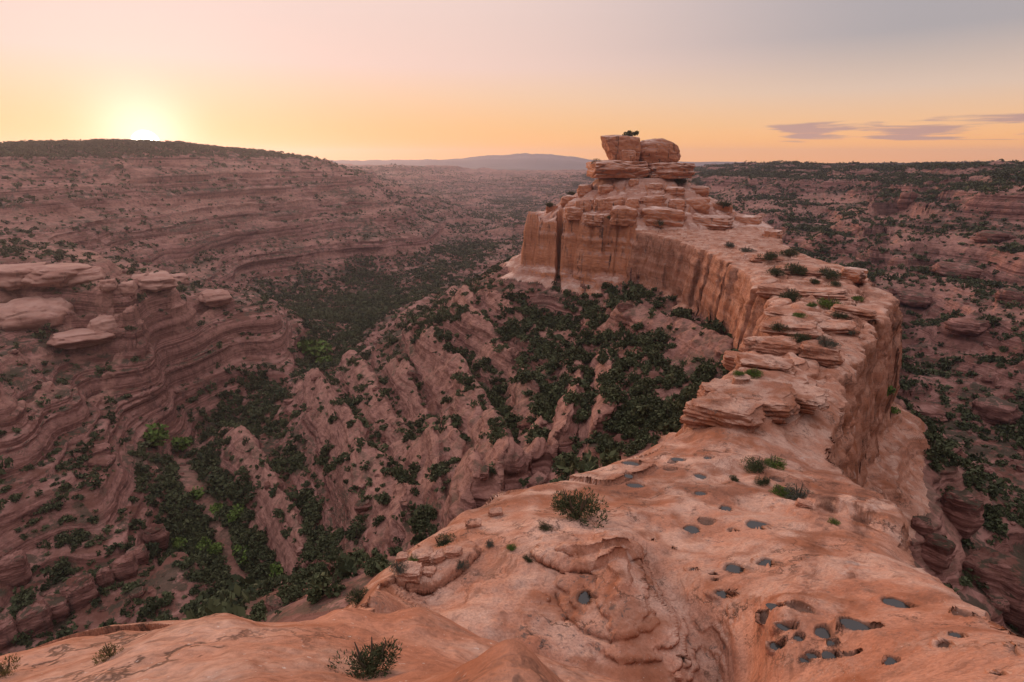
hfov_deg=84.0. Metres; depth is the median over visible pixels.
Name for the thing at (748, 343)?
sandstone slab
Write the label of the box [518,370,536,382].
juniper tree
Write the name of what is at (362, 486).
boulder
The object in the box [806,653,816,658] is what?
rain pool
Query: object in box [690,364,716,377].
juniper tree
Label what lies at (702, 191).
butte block
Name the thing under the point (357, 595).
shrub
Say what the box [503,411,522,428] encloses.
juniper tree
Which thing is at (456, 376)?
juniper tree
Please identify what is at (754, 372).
shrub
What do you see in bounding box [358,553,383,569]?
juniper tree
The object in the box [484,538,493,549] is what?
shrub
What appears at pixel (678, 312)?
juniper tree
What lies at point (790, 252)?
shrub
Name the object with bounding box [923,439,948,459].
juniper tree
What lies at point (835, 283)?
shrub
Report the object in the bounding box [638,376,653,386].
juniper tree
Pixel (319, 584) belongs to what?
juniper tree
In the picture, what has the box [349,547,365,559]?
juniper tree
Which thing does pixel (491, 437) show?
juniper tree
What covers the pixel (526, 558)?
shrub
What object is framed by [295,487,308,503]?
juniper tree
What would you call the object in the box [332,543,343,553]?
juniper tree
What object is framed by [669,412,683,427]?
juniper tree
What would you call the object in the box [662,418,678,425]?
juniper tree
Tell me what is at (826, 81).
sky
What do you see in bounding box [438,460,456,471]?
juniper tree
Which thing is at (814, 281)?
shrub
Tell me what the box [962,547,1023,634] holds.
boulder
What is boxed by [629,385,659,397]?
juniper tree
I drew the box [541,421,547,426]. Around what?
boulder
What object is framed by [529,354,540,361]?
juniper tree
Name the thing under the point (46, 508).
juniper tree
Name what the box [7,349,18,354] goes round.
boulder
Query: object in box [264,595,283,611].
boulder
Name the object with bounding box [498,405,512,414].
juniper tree
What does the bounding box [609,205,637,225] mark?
butte block
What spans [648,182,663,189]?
butte block
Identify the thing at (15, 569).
boulder
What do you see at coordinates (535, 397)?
juniper tree
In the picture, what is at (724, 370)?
juniper tree
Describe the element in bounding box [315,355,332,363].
cottonwood tree
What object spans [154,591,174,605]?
juniper tree
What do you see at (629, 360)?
juniper tree
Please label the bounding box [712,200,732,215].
butte block
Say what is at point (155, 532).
boulder
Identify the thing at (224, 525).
juniper tree
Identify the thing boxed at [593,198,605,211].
butte block
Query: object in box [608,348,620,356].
juniper tree
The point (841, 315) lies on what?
shrub
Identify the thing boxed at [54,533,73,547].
juniper tree
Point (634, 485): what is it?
rain pool
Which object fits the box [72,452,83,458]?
boulder
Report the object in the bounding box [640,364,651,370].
juniper tree
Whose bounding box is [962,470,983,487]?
juniper tree
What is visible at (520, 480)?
juniper tree
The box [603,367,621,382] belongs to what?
juniper tree
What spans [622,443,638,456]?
juniper tree
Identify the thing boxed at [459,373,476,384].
juniper tree
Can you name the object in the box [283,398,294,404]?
boulder
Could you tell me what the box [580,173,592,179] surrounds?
shrub
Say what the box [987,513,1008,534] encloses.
juniper tree
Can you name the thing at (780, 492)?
shrub
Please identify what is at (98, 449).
boulder
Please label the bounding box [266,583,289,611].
juniper tree
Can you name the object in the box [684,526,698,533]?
rain pool
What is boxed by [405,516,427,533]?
juniper tree
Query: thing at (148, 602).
juniper tree
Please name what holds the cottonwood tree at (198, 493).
on the canyon terrain
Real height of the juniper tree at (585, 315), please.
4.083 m
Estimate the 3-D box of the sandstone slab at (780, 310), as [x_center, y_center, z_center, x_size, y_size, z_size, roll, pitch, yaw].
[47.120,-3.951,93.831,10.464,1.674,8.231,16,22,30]
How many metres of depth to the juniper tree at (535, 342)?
193.91 m
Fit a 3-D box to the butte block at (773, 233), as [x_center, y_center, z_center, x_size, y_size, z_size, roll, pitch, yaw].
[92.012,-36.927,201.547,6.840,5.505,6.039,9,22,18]
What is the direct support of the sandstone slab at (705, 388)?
on the sandstone ridge
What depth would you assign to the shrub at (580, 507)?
30.00 m
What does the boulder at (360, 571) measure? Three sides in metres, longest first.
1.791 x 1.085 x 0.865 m
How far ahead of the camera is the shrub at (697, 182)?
853.56 m
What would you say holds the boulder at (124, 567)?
on the canyon terrain
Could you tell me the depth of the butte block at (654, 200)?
222.37 m
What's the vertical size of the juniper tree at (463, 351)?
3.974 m
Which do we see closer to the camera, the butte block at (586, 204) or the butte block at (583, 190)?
the butte block at (586, 204)
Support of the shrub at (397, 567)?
on the sandstone ridge
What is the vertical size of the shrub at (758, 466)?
1.166 m
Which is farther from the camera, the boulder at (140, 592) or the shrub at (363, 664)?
the boulder at (140, 592)
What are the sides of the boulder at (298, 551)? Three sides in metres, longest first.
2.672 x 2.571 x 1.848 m
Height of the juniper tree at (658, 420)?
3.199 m
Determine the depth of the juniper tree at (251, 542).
178.24 m
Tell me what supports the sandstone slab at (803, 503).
on the sandstone ridge
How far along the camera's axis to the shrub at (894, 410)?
119.76 m
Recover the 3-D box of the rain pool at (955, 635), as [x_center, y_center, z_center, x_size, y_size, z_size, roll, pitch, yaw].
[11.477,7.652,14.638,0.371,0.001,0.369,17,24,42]
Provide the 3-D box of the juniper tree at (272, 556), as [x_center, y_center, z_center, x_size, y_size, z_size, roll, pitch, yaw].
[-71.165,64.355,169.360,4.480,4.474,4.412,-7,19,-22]
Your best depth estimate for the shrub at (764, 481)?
39.33 m
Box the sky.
[0,0,1023,162]
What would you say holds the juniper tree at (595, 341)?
on the canyon terrain
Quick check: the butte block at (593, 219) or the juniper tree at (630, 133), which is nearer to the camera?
the butte block at (593, 219)
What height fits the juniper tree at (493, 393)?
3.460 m
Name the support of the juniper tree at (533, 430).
on the canyon terrain
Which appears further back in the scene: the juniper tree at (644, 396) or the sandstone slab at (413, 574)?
the juniper tree at (644, 396)
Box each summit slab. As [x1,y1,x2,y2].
[586,160,649,178]
[645,162,695,178]
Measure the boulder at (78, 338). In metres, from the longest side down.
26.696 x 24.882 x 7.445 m
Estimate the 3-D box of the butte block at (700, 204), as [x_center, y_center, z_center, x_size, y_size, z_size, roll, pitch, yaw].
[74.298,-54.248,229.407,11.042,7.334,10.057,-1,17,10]
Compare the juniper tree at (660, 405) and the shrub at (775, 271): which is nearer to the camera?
the juniper tree at (660, 405)
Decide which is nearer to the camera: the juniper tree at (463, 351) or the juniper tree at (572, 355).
the juniper tree at (572, 355)
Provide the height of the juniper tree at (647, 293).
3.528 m
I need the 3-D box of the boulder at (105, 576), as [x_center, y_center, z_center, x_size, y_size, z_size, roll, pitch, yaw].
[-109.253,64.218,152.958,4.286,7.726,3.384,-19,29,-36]
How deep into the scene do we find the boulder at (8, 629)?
133.22 m
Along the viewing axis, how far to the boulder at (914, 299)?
297.62 m
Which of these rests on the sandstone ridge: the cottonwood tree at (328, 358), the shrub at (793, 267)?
the shrub at (793, 267)
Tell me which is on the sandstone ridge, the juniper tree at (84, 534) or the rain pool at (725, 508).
the rain pool at (725, 508)
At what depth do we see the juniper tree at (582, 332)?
183.69 m
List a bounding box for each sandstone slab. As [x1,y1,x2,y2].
[394,561,422,583]
[395,551,408,563]
[410,546,433,566]
[422,565,436,577]
[429,548,445,565]
[445,545,462,558]
[465,518,481,528]
[488,507,502,516]
[673,671,682,681]
[680,396,765,433]
[697,378,799,423]
[697,381,730,396]
[721,350,747,370]
[734,353,796,373]
[737,367,808,386]
[738,336,760,351]
[749,253,791,262]
[751,335,799,355]
[756,283,789,297]
[758,316,823,337]
[764,304,830,322]
[775,265,828,277]
[792,384,829,414]
[795,498,812,508]
[797,287,849,300]
[798,340,844,366]
[819,318,861,336]
[830,304,876,322]
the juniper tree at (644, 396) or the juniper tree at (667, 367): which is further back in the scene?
the juniper tree at (667, 367)
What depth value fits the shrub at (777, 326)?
82.43 m
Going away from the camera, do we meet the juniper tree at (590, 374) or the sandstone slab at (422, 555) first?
the sandstone slab at (422, 555)
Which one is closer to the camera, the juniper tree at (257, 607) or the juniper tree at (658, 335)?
the juniper tree at (257, 607)
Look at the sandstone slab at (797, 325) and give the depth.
83.39 m
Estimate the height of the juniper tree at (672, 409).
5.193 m
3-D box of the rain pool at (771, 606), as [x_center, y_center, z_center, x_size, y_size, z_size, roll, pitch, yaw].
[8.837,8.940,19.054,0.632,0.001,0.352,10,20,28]
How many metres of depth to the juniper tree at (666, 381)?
123.64 m
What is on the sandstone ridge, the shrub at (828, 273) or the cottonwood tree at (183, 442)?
the shrub at (828, 273)
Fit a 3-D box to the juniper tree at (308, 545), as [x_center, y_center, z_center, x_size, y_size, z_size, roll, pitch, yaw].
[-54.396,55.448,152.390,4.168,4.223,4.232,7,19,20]
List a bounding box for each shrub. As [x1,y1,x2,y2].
[0,654,20,678]
[92,642,123,664]
[325,636,401,679]
[344,587,367,606]
[387,560,408,574]
[407,553,418,561]
[434,532,455,546]
[455,559,470,570]
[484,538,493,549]
[506,544,517,550]
[523,553,533,562]
[538,520,552,530]
[545,202,555,207]
[550,487,609,528]
[570,180,584,187]
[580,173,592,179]
[653,219,664,225]
[674,178,690,183]
[692,180,703,185]
[715,199,733,207]
[724,241,734,247]
[729,475,738,481]
[732,370,744,376]
[739,246,755,252]
[739,455,772,472]
[744,366,762,378]
[753,475,770,485]
[757,251,779,260]
[762,453,787,469]
[766,265,786,275]
[768,321,788,332]
[770,483,795,498]
[778,247,799,257]
[779,288,802,301]
[784,262,806,274]
[784,482,814,500]
[787,332,811,342]
[792,312,807,317]
[806,301,817,306]
[809,278,819,283]
[816,295,844,309]
[817,266,841,279]
[817,335,841,347]
[826,280,842,286]
[827,517,840,525]
[830,311,847,318]
[846,327,859,334]
[851,295,865,300]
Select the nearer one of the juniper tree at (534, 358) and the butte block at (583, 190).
the juniper tree at (534, 358)
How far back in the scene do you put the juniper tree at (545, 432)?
119.32 m
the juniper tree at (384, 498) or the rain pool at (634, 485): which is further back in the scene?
the juniper tree at (384, 498)
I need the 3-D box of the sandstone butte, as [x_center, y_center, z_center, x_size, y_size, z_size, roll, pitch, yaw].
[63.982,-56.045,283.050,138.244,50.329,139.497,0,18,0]
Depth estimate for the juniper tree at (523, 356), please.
188.57 m
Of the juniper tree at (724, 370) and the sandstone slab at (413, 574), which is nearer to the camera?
the sandstone slab at (413, 574)
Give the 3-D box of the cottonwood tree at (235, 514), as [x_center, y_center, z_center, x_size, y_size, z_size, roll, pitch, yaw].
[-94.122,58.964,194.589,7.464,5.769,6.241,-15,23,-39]
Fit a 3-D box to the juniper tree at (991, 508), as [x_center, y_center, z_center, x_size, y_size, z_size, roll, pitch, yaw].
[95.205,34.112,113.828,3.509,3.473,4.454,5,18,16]
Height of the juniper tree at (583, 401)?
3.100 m
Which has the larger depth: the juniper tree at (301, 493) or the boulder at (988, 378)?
the boulder at (988, 378)
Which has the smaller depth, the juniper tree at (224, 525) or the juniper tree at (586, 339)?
the juniper tree at (586, 339)
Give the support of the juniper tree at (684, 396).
on the canyon terrain
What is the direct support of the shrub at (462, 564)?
on the sandstone ridge
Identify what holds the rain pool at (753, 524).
on the sandstone ridge
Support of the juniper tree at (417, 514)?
on the canyon terrain
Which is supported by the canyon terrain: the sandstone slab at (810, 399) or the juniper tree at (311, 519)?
the juniper tree at (311, 519)
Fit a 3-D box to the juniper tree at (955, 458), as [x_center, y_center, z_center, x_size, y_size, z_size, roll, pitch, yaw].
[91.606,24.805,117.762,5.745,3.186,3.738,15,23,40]
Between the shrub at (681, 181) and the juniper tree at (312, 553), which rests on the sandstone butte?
the shrub at (681, 181)
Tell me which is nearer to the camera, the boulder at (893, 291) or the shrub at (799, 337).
the shrub at (799, 337)
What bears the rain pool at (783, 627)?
on the sandstone ridge
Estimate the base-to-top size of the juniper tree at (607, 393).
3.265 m
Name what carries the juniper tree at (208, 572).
on the canyon terrain
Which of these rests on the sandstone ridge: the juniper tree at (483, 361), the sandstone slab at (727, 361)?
the sandstone slab at (727, 361)
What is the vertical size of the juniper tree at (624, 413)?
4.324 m
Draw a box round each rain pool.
[578,591,590,604]
[623,461,639,465]
[627,483,643,487]
[672,458,684,460]
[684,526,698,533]
[694,474,706,478]
[716,591,726,597]
[721,506,730,510]
[726,565,742,572]
[747,521,767,529]
[759,559,770,565]
[766,603,779,609]
[770,643,781,649]
[777,624,792,630]
[793,636,802,641]
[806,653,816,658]
[815,627,829,638]
[822,651,835,658]
[840,619,870,630]
[883,598,909,607]
[884,657,896,664]
[949,633,962,637]
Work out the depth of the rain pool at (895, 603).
18.86 m
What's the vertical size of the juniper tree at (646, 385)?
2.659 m
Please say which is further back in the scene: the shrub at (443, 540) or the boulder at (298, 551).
the boulder at (298, 551)
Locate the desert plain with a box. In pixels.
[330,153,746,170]
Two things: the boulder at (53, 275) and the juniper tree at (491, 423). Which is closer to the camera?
the juniper tree at (491, 423)
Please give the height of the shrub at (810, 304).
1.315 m
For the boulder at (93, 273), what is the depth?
260.38 m
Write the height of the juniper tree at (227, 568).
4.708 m
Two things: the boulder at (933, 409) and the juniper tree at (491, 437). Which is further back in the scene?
the boulder at (933, 409)
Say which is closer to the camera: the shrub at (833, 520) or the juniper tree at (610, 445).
the shrub at (833, 520)
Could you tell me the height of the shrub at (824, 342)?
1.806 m
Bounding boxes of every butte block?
[546,205,557,212]
[560,195,575,206]
[564,206,583,220]
[575,198,593,211]
[577,184,592,196]
[584,212,604,225]
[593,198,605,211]
[598,184,613,195]
[605,195,624,210]
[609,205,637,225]
[624,198,639,209]
[628,179,638,186]
[639,194,666,206]
[640,206,686,227]
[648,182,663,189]
[664,186,684,195]
[668,199,686,210]
[685,197,709,213]
[690,186,708,196]
[691,214,734,230]
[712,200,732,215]
[734,214,762,224]
[762,229,782,238]
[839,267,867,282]
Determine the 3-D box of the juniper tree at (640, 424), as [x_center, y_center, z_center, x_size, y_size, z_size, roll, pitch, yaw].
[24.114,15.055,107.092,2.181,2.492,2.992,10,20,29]
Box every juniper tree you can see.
[11,629,34,644]
[17,585,38,601]
[38,498,63,512]
[49,560,68,579]
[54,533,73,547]
[69,531,90,542]
[143,596,156,616]
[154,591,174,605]
[168,537,173,547]
[195,568,219,583]
[204,529,216,539]
[205,579,230,592]
[211,569,230,579]
[213,563,231,573]
[214,588,228,598]
[221,518,237,527]
[240,509,253,522]
[244,600,266,619]
[245,526,254,538]
[248,530,263,545]
[257,577,279,596]
[265,551,276,560]
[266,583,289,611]
[279,583,306,606]
[281,569,306,589]
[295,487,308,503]
[297,548,321,564]
[301,541,314,551]
[303,515,318,526]
[306,569,324,583]
[306,570,340,604]
[314,455,329,465]
[314,561,326,573]
[317,534,334,550]
[319,443,331,457]
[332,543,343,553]
[335,552,345,563]
[347,520,366,539]
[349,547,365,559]
[350,514,368,527]
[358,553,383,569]
[364,558,383,576]
[374,491,389,505]
[402,430,415,440]
[404,461,420,478]
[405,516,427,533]
[409,420,424,428]
[411,507,437,521]
[414,519,427,531]
[415,504,435,518]
[423,506,436,518]
[427,462,448,481]
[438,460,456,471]
[450,371,463,383]
[458,347,468,356]
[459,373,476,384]
[479,356,490,367]
[485,432,499,443]
[487,390,498,397]
[487,416,506,427]
[489,461,496,473]
[492,399,505,407]
[498,382,507,393]
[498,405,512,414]
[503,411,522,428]
[507,319,519,327]
[516,354,530,363]
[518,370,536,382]
[518,370,538,380]
[518,476,530,483]
[527,422,540,437]
[528,399,547,414]
[529,338,543,347]
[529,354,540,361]
[531,393,548,402]
[531,397,548,407]
[534,308,542,315]
[535,376,548,382]
[539,428,550,439]
[540,382,551,394]
[542,342,555,351]
[543,341,554,351]
[547,384,560,392]
[551,451,581,474]
[554,378,567,387]
[562,347,580,359]
[562,391,581,406]
[570,345,584,354]
[572,408,591,423]
[575,337,584,346]
[578,328,593,337]
[578,392,589,406]
[579,332,591,345]
[580,353,591,362]
[581,455,596,462]
[582,309,596,318]
[583,367,594,379]
[588,299,599,305]
[588,319,599,330]
[590,330,601,345]
[590,429,602,443]
[596,380,615,389]
[596,433,609,446]
[597,315,606,322]
[597,349,609,364]
[599,341,610,348]
[599,385,620,405]
[599,437,622,451]
[602,328,612,337]
[602,382,619,392]
[602,416,619,432]
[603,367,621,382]
[604,384,627,397]
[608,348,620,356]
[608,409,619,423]
[612,361,621,367]
[614,364,623,374]
[622,130,638,135]
[622,404,646,419]
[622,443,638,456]
[623,357,635,366]
[626,402,649,424]
[627,346,640,359]
[627,370,641,382]
[627,405,651,425]
[628,334,649,342]
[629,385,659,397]
[632,399,644,404]
[633,284,643,292]
[633,322,643,330]
[633,438,647,449]
[637,395,652,404]
[637,416,644,426]
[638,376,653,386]
[639,287,653,296]
[639,383,654,392]
[640,337,653,345]
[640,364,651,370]
[646,348,662,360]
[649,410,663,417]
[650,412,667,426]
[652,329,670,342]
[652,397,662,406]
[656,355,671,365]
[658,395,676,408]
[660,373,681,389]
[661,363,680,377]
[661,400,683,418]
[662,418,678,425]
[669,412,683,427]
[671,307,686,316]
[671,371,688,382]
[677,386,696,403]
[684,382,699,395]
[688,371,710,384]
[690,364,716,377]
[700,357,715,369]
[714,358,729,375]
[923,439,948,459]
[938,442,953,458]
[939,453,972,466]
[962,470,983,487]
[962,568,988,589]
[965,466,988,485]
[982,503,997,520]
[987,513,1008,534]
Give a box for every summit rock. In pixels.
[600,135,640,160]
[620,149,635,161]
[639,138,680,163]
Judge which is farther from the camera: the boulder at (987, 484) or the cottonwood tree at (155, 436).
the cottonwood tree at (155, 436)
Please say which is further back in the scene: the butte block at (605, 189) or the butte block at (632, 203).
the butte block at (605, 189)
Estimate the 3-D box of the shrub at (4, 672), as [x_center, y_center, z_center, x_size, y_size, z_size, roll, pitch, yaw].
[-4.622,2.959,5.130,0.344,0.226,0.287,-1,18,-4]
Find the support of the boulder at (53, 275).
on the canyon terrain
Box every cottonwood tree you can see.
[141,422,169,449]
[169,436,192,450]
[172,536,187,550]
[190,486,204,499]
[195,536,211,551]
[206,542,224,554]
[209,503,225,514]
[226,503,245,521]
[232,544,249,555]
[238,549,248,566]
[269,561,283,576]
[296,339,312,349]
[301,339,332,356]
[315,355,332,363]
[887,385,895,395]
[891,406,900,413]
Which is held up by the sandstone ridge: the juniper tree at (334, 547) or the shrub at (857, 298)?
the shrub at (857, 298)
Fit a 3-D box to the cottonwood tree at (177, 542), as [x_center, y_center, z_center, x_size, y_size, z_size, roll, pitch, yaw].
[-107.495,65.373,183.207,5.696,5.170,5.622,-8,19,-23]
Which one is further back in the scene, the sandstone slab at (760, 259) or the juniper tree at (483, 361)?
the juniper tree at (483, 361)
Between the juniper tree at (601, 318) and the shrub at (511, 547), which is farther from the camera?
the juniper tree at (601, 318)
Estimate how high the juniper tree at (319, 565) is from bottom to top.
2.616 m
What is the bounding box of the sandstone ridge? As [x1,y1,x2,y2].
[0,226,1023,681]
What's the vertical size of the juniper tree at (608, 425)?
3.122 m
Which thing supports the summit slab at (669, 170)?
on the sandstone butte
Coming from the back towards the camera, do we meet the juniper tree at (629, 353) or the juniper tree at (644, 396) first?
the juniper tree at (629, 353)
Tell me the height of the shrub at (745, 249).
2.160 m
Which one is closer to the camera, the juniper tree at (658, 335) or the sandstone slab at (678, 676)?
the sandstone slab at (678, 676)
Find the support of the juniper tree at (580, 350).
on the canyon terrain
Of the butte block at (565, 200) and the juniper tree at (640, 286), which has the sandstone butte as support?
the butte block at (565, 200)
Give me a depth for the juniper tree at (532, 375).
153.51 m
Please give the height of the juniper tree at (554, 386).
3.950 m
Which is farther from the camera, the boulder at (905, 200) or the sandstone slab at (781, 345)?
the boulder at (905, 200)
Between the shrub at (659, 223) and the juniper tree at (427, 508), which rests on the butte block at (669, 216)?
the shrub at (659, 223)
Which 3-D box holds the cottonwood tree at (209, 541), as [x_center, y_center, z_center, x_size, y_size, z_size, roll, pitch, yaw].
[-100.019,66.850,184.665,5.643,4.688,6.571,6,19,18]
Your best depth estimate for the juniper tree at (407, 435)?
173.62 m
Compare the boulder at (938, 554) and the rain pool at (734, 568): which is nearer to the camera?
the rain pool at (734, 568)
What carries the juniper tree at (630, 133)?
on the summit rock at (613, 146)
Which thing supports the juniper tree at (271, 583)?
on the canyon terrain
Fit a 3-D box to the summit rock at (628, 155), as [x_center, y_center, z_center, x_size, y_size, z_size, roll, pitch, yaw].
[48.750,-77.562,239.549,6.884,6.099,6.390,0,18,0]
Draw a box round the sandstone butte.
[501,178,773,291]
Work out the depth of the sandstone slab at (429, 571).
24.68 m
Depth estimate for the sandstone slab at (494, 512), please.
31.88 m
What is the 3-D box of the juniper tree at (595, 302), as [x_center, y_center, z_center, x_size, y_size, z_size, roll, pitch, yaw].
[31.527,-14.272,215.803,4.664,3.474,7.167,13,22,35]
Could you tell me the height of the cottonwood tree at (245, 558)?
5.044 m
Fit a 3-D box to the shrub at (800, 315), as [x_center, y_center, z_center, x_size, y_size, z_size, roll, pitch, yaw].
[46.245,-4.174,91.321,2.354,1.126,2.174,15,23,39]
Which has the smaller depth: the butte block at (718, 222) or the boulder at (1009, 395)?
the boulder at (1009, 395)
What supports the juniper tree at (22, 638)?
on the canyon terrain
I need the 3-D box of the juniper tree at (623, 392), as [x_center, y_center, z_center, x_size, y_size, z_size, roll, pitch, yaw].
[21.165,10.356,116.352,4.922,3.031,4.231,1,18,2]
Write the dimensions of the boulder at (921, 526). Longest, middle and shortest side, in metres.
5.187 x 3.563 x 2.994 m
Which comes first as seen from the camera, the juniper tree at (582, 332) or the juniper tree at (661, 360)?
the juniper tree at (661, 360)
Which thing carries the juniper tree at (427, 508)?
on the canyon terrain
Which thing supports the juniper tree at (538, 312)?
on the canyon terrain
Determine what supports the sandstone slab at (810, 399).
on the sandstone ridge
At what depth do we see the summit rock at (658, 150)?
240.00 m
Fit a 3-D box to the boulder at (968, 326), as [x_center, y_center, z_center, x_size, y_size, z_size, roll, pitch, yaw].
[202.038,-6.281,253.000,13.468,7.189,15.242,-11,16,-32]
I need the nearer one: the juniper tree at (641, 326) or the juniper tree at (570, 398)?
the juniper tree at (570, 398)
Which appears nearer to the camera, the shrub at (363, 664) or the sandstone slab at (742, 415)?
the shrub at (363, 664)
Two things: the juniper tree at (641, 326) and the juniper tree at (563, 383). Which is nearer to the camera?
the juniper tree at (563, 383)
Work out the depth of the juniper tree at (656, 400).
113.67 m
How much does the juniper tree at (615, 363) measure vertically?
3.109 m
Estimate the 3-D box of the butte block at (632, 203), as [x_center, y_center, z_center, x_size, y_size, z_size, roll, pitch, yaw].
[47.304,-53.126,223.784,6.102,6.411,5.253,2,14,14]
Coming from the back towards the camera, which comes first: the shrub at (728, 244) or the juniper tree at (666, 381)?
the shrub at (728, 244)
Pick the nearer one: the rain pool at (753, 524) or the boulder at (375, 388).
the rain pool at (753, 524)
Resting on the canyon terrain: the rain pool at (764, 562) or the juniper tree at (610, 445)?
the juniper tree at (610, 445)
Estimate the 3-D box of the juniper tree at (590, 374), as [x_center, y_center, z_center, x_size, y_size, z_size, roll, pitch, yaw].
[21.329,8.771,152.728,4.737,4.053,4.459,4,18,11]
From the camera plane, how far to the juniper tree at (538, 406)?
135.07 m
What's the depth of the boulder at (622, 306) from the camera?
176.35 m
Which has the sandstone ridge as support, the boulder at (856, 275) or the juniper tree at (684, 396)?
the boulder at (856, 275)
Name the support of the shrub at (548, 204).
on the butte block at (550, 209)
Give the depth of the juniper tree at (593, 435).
105.27 m
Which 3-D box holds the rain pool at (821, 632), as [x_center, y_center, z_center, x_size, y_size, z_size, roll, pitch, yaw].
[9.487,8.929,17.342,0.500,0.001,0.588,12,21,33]
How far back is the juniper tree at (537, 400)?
138.75 m
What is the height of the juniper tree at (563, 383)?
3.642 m
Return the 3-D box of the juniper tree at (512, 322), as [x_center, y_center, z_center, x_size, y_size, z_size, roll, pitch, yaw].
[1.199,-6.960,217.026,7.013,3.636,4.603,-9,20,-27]
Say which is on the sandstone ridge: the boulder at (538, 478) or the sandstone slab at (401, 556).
the sandstone slab at (401, 556)
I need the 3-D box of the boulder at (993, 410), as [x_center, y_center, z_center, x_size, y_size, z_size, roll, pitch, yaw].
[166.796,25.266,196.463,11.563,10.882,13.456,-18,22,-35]
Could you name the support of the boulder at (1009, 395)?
on the canyon terrain
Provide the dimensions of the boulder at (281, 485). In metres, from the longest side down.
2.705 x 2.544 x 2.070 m
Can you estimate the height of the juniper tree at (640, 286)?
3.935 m
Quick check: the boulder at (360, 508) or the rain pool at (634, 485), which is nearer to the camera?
the rain pool at (634, 485)
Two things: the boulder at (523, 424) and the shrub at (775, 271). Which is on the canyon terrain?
the boulder at (523, 424)
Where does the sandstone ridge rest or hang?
on the canyon terrain
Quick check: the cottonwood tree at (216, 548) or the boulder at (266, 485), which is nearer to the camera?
the cottonwood tree at (216, 548)
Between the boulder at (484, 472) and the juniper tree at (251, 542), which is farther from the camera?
the juniper tree at (251, 542)
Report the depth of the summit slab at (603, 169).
233.50 m
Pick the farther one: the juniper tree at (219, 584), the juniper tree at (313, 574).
the juniper tree at (219, 584)
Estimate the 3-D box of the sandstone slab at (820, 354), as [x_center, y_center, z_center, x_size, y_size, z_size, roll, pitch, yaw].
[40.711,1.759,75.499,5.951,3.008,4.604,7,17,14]
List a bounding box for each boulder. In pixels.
[0,262,45,290]
[0,288,16,302]
[0,296,73,330]
[0,549,31,587]
[0,614,19,652]
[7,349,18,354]
[16,599,53,637]
[21,263,91,287]
[43,594,69,623]
[46,328,115,348]
[60,572,99,615]
[67,266,105,287]
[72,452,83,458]
[85,443,112,455]
[87,314,119,331]
[87,454,115,467]
[96,566,114,587]
[98,279,117,290]
[99,606,107,611]
[110,552,137,581]
[116,280,137,296]
[124,543,148,564]
[129,586,145,599]
[131,270,177,291]
[142,523,169,550]
[147,585,154,593]
[170,273,188,284]
[198,289,231,306]
[264,481,269,489]
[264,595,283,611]
[277,481,283,488]
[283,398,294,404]
[295,546,302,555]
[310,374,320,380]
[339,549,354,555]
[354,499,371,515]
[357,568,364,574]
[358,483,365,490]
[372,386,379,390]
[395,353,408,361]
[407,370,416,376]
[479,465,488,479]
[517,418,530,430]
[526,471,548,487]
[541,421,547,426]
[616,302,633,311]
[887,286,898,294]
[894,291,932,307]
[897,191,917,210]
[908,400,947,421]
[910,516,932,536]
[921,533,955,574]
[928,261,983,278]
[940,489,984,538]
[944,317,990,335]
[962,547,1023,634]
[970,230,1016,243]
[970,476,988,489]
[971,396,1022,425]
[981,373,995,382]
[983,342,993,349]
[983,465,990,472]
[985,592,1010,612]
[995,287,1023,306]
[1004,393,1015,399]
[1015,463,1023,472]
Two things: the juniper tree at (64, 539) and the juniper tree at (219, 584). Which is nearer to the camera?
the juniper tree at (219, 584)
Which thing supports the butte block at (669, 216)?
on the sandstone butte
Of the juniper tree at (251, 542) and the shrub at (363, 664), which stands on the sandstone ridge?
the shrub at (363, 664)
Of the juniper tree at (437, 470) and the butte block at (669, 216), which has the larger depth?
the butte block at (669, 216)
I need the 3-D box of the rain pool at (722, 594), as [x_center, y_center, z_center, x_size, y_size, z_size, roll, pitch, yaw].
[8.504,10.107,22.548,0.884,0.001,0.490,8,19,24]
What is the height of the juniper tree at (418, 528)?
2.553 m
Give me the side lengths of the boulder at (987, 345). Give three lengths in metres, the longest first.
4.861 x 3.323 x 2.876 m
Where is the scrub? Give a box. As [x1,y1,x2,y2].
[0,138,1023,654]
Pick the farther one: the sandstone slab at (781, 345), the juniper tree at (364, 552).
the juniper tree at (364, 552)
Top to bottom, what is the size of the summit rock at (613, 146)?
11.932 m
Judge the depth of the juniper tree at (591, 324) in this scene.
191.33 m
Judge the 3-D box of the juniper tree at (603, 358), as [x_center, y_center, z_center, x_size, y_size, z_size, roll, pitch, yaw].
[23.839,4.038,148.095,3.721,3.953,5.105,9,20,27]
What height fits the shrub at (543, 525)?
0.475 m
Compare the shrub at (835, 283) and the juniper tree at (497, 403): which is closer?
the shrub at (835, 283)
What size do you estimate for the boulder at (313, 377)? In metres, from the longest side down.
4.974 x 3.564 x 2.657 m
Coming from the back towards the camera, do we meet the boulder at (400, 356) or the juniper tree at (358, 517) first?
the boulder at (400, 356)
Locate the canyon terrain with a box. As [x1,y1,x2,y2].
[0,143,1023,655]
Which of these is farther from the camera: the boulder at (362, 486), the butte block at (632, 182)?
the butte block at (632, 182)
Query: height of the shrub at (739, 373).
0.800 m
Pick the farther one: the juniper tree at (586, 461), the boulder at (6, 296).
the boulder at (6, 296)
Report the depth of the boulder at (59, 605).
142.54 m
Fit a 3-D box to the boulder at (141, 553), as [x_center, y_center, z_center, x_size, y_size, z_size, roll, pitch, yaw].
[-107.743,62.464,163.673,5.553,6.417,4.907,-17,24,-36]

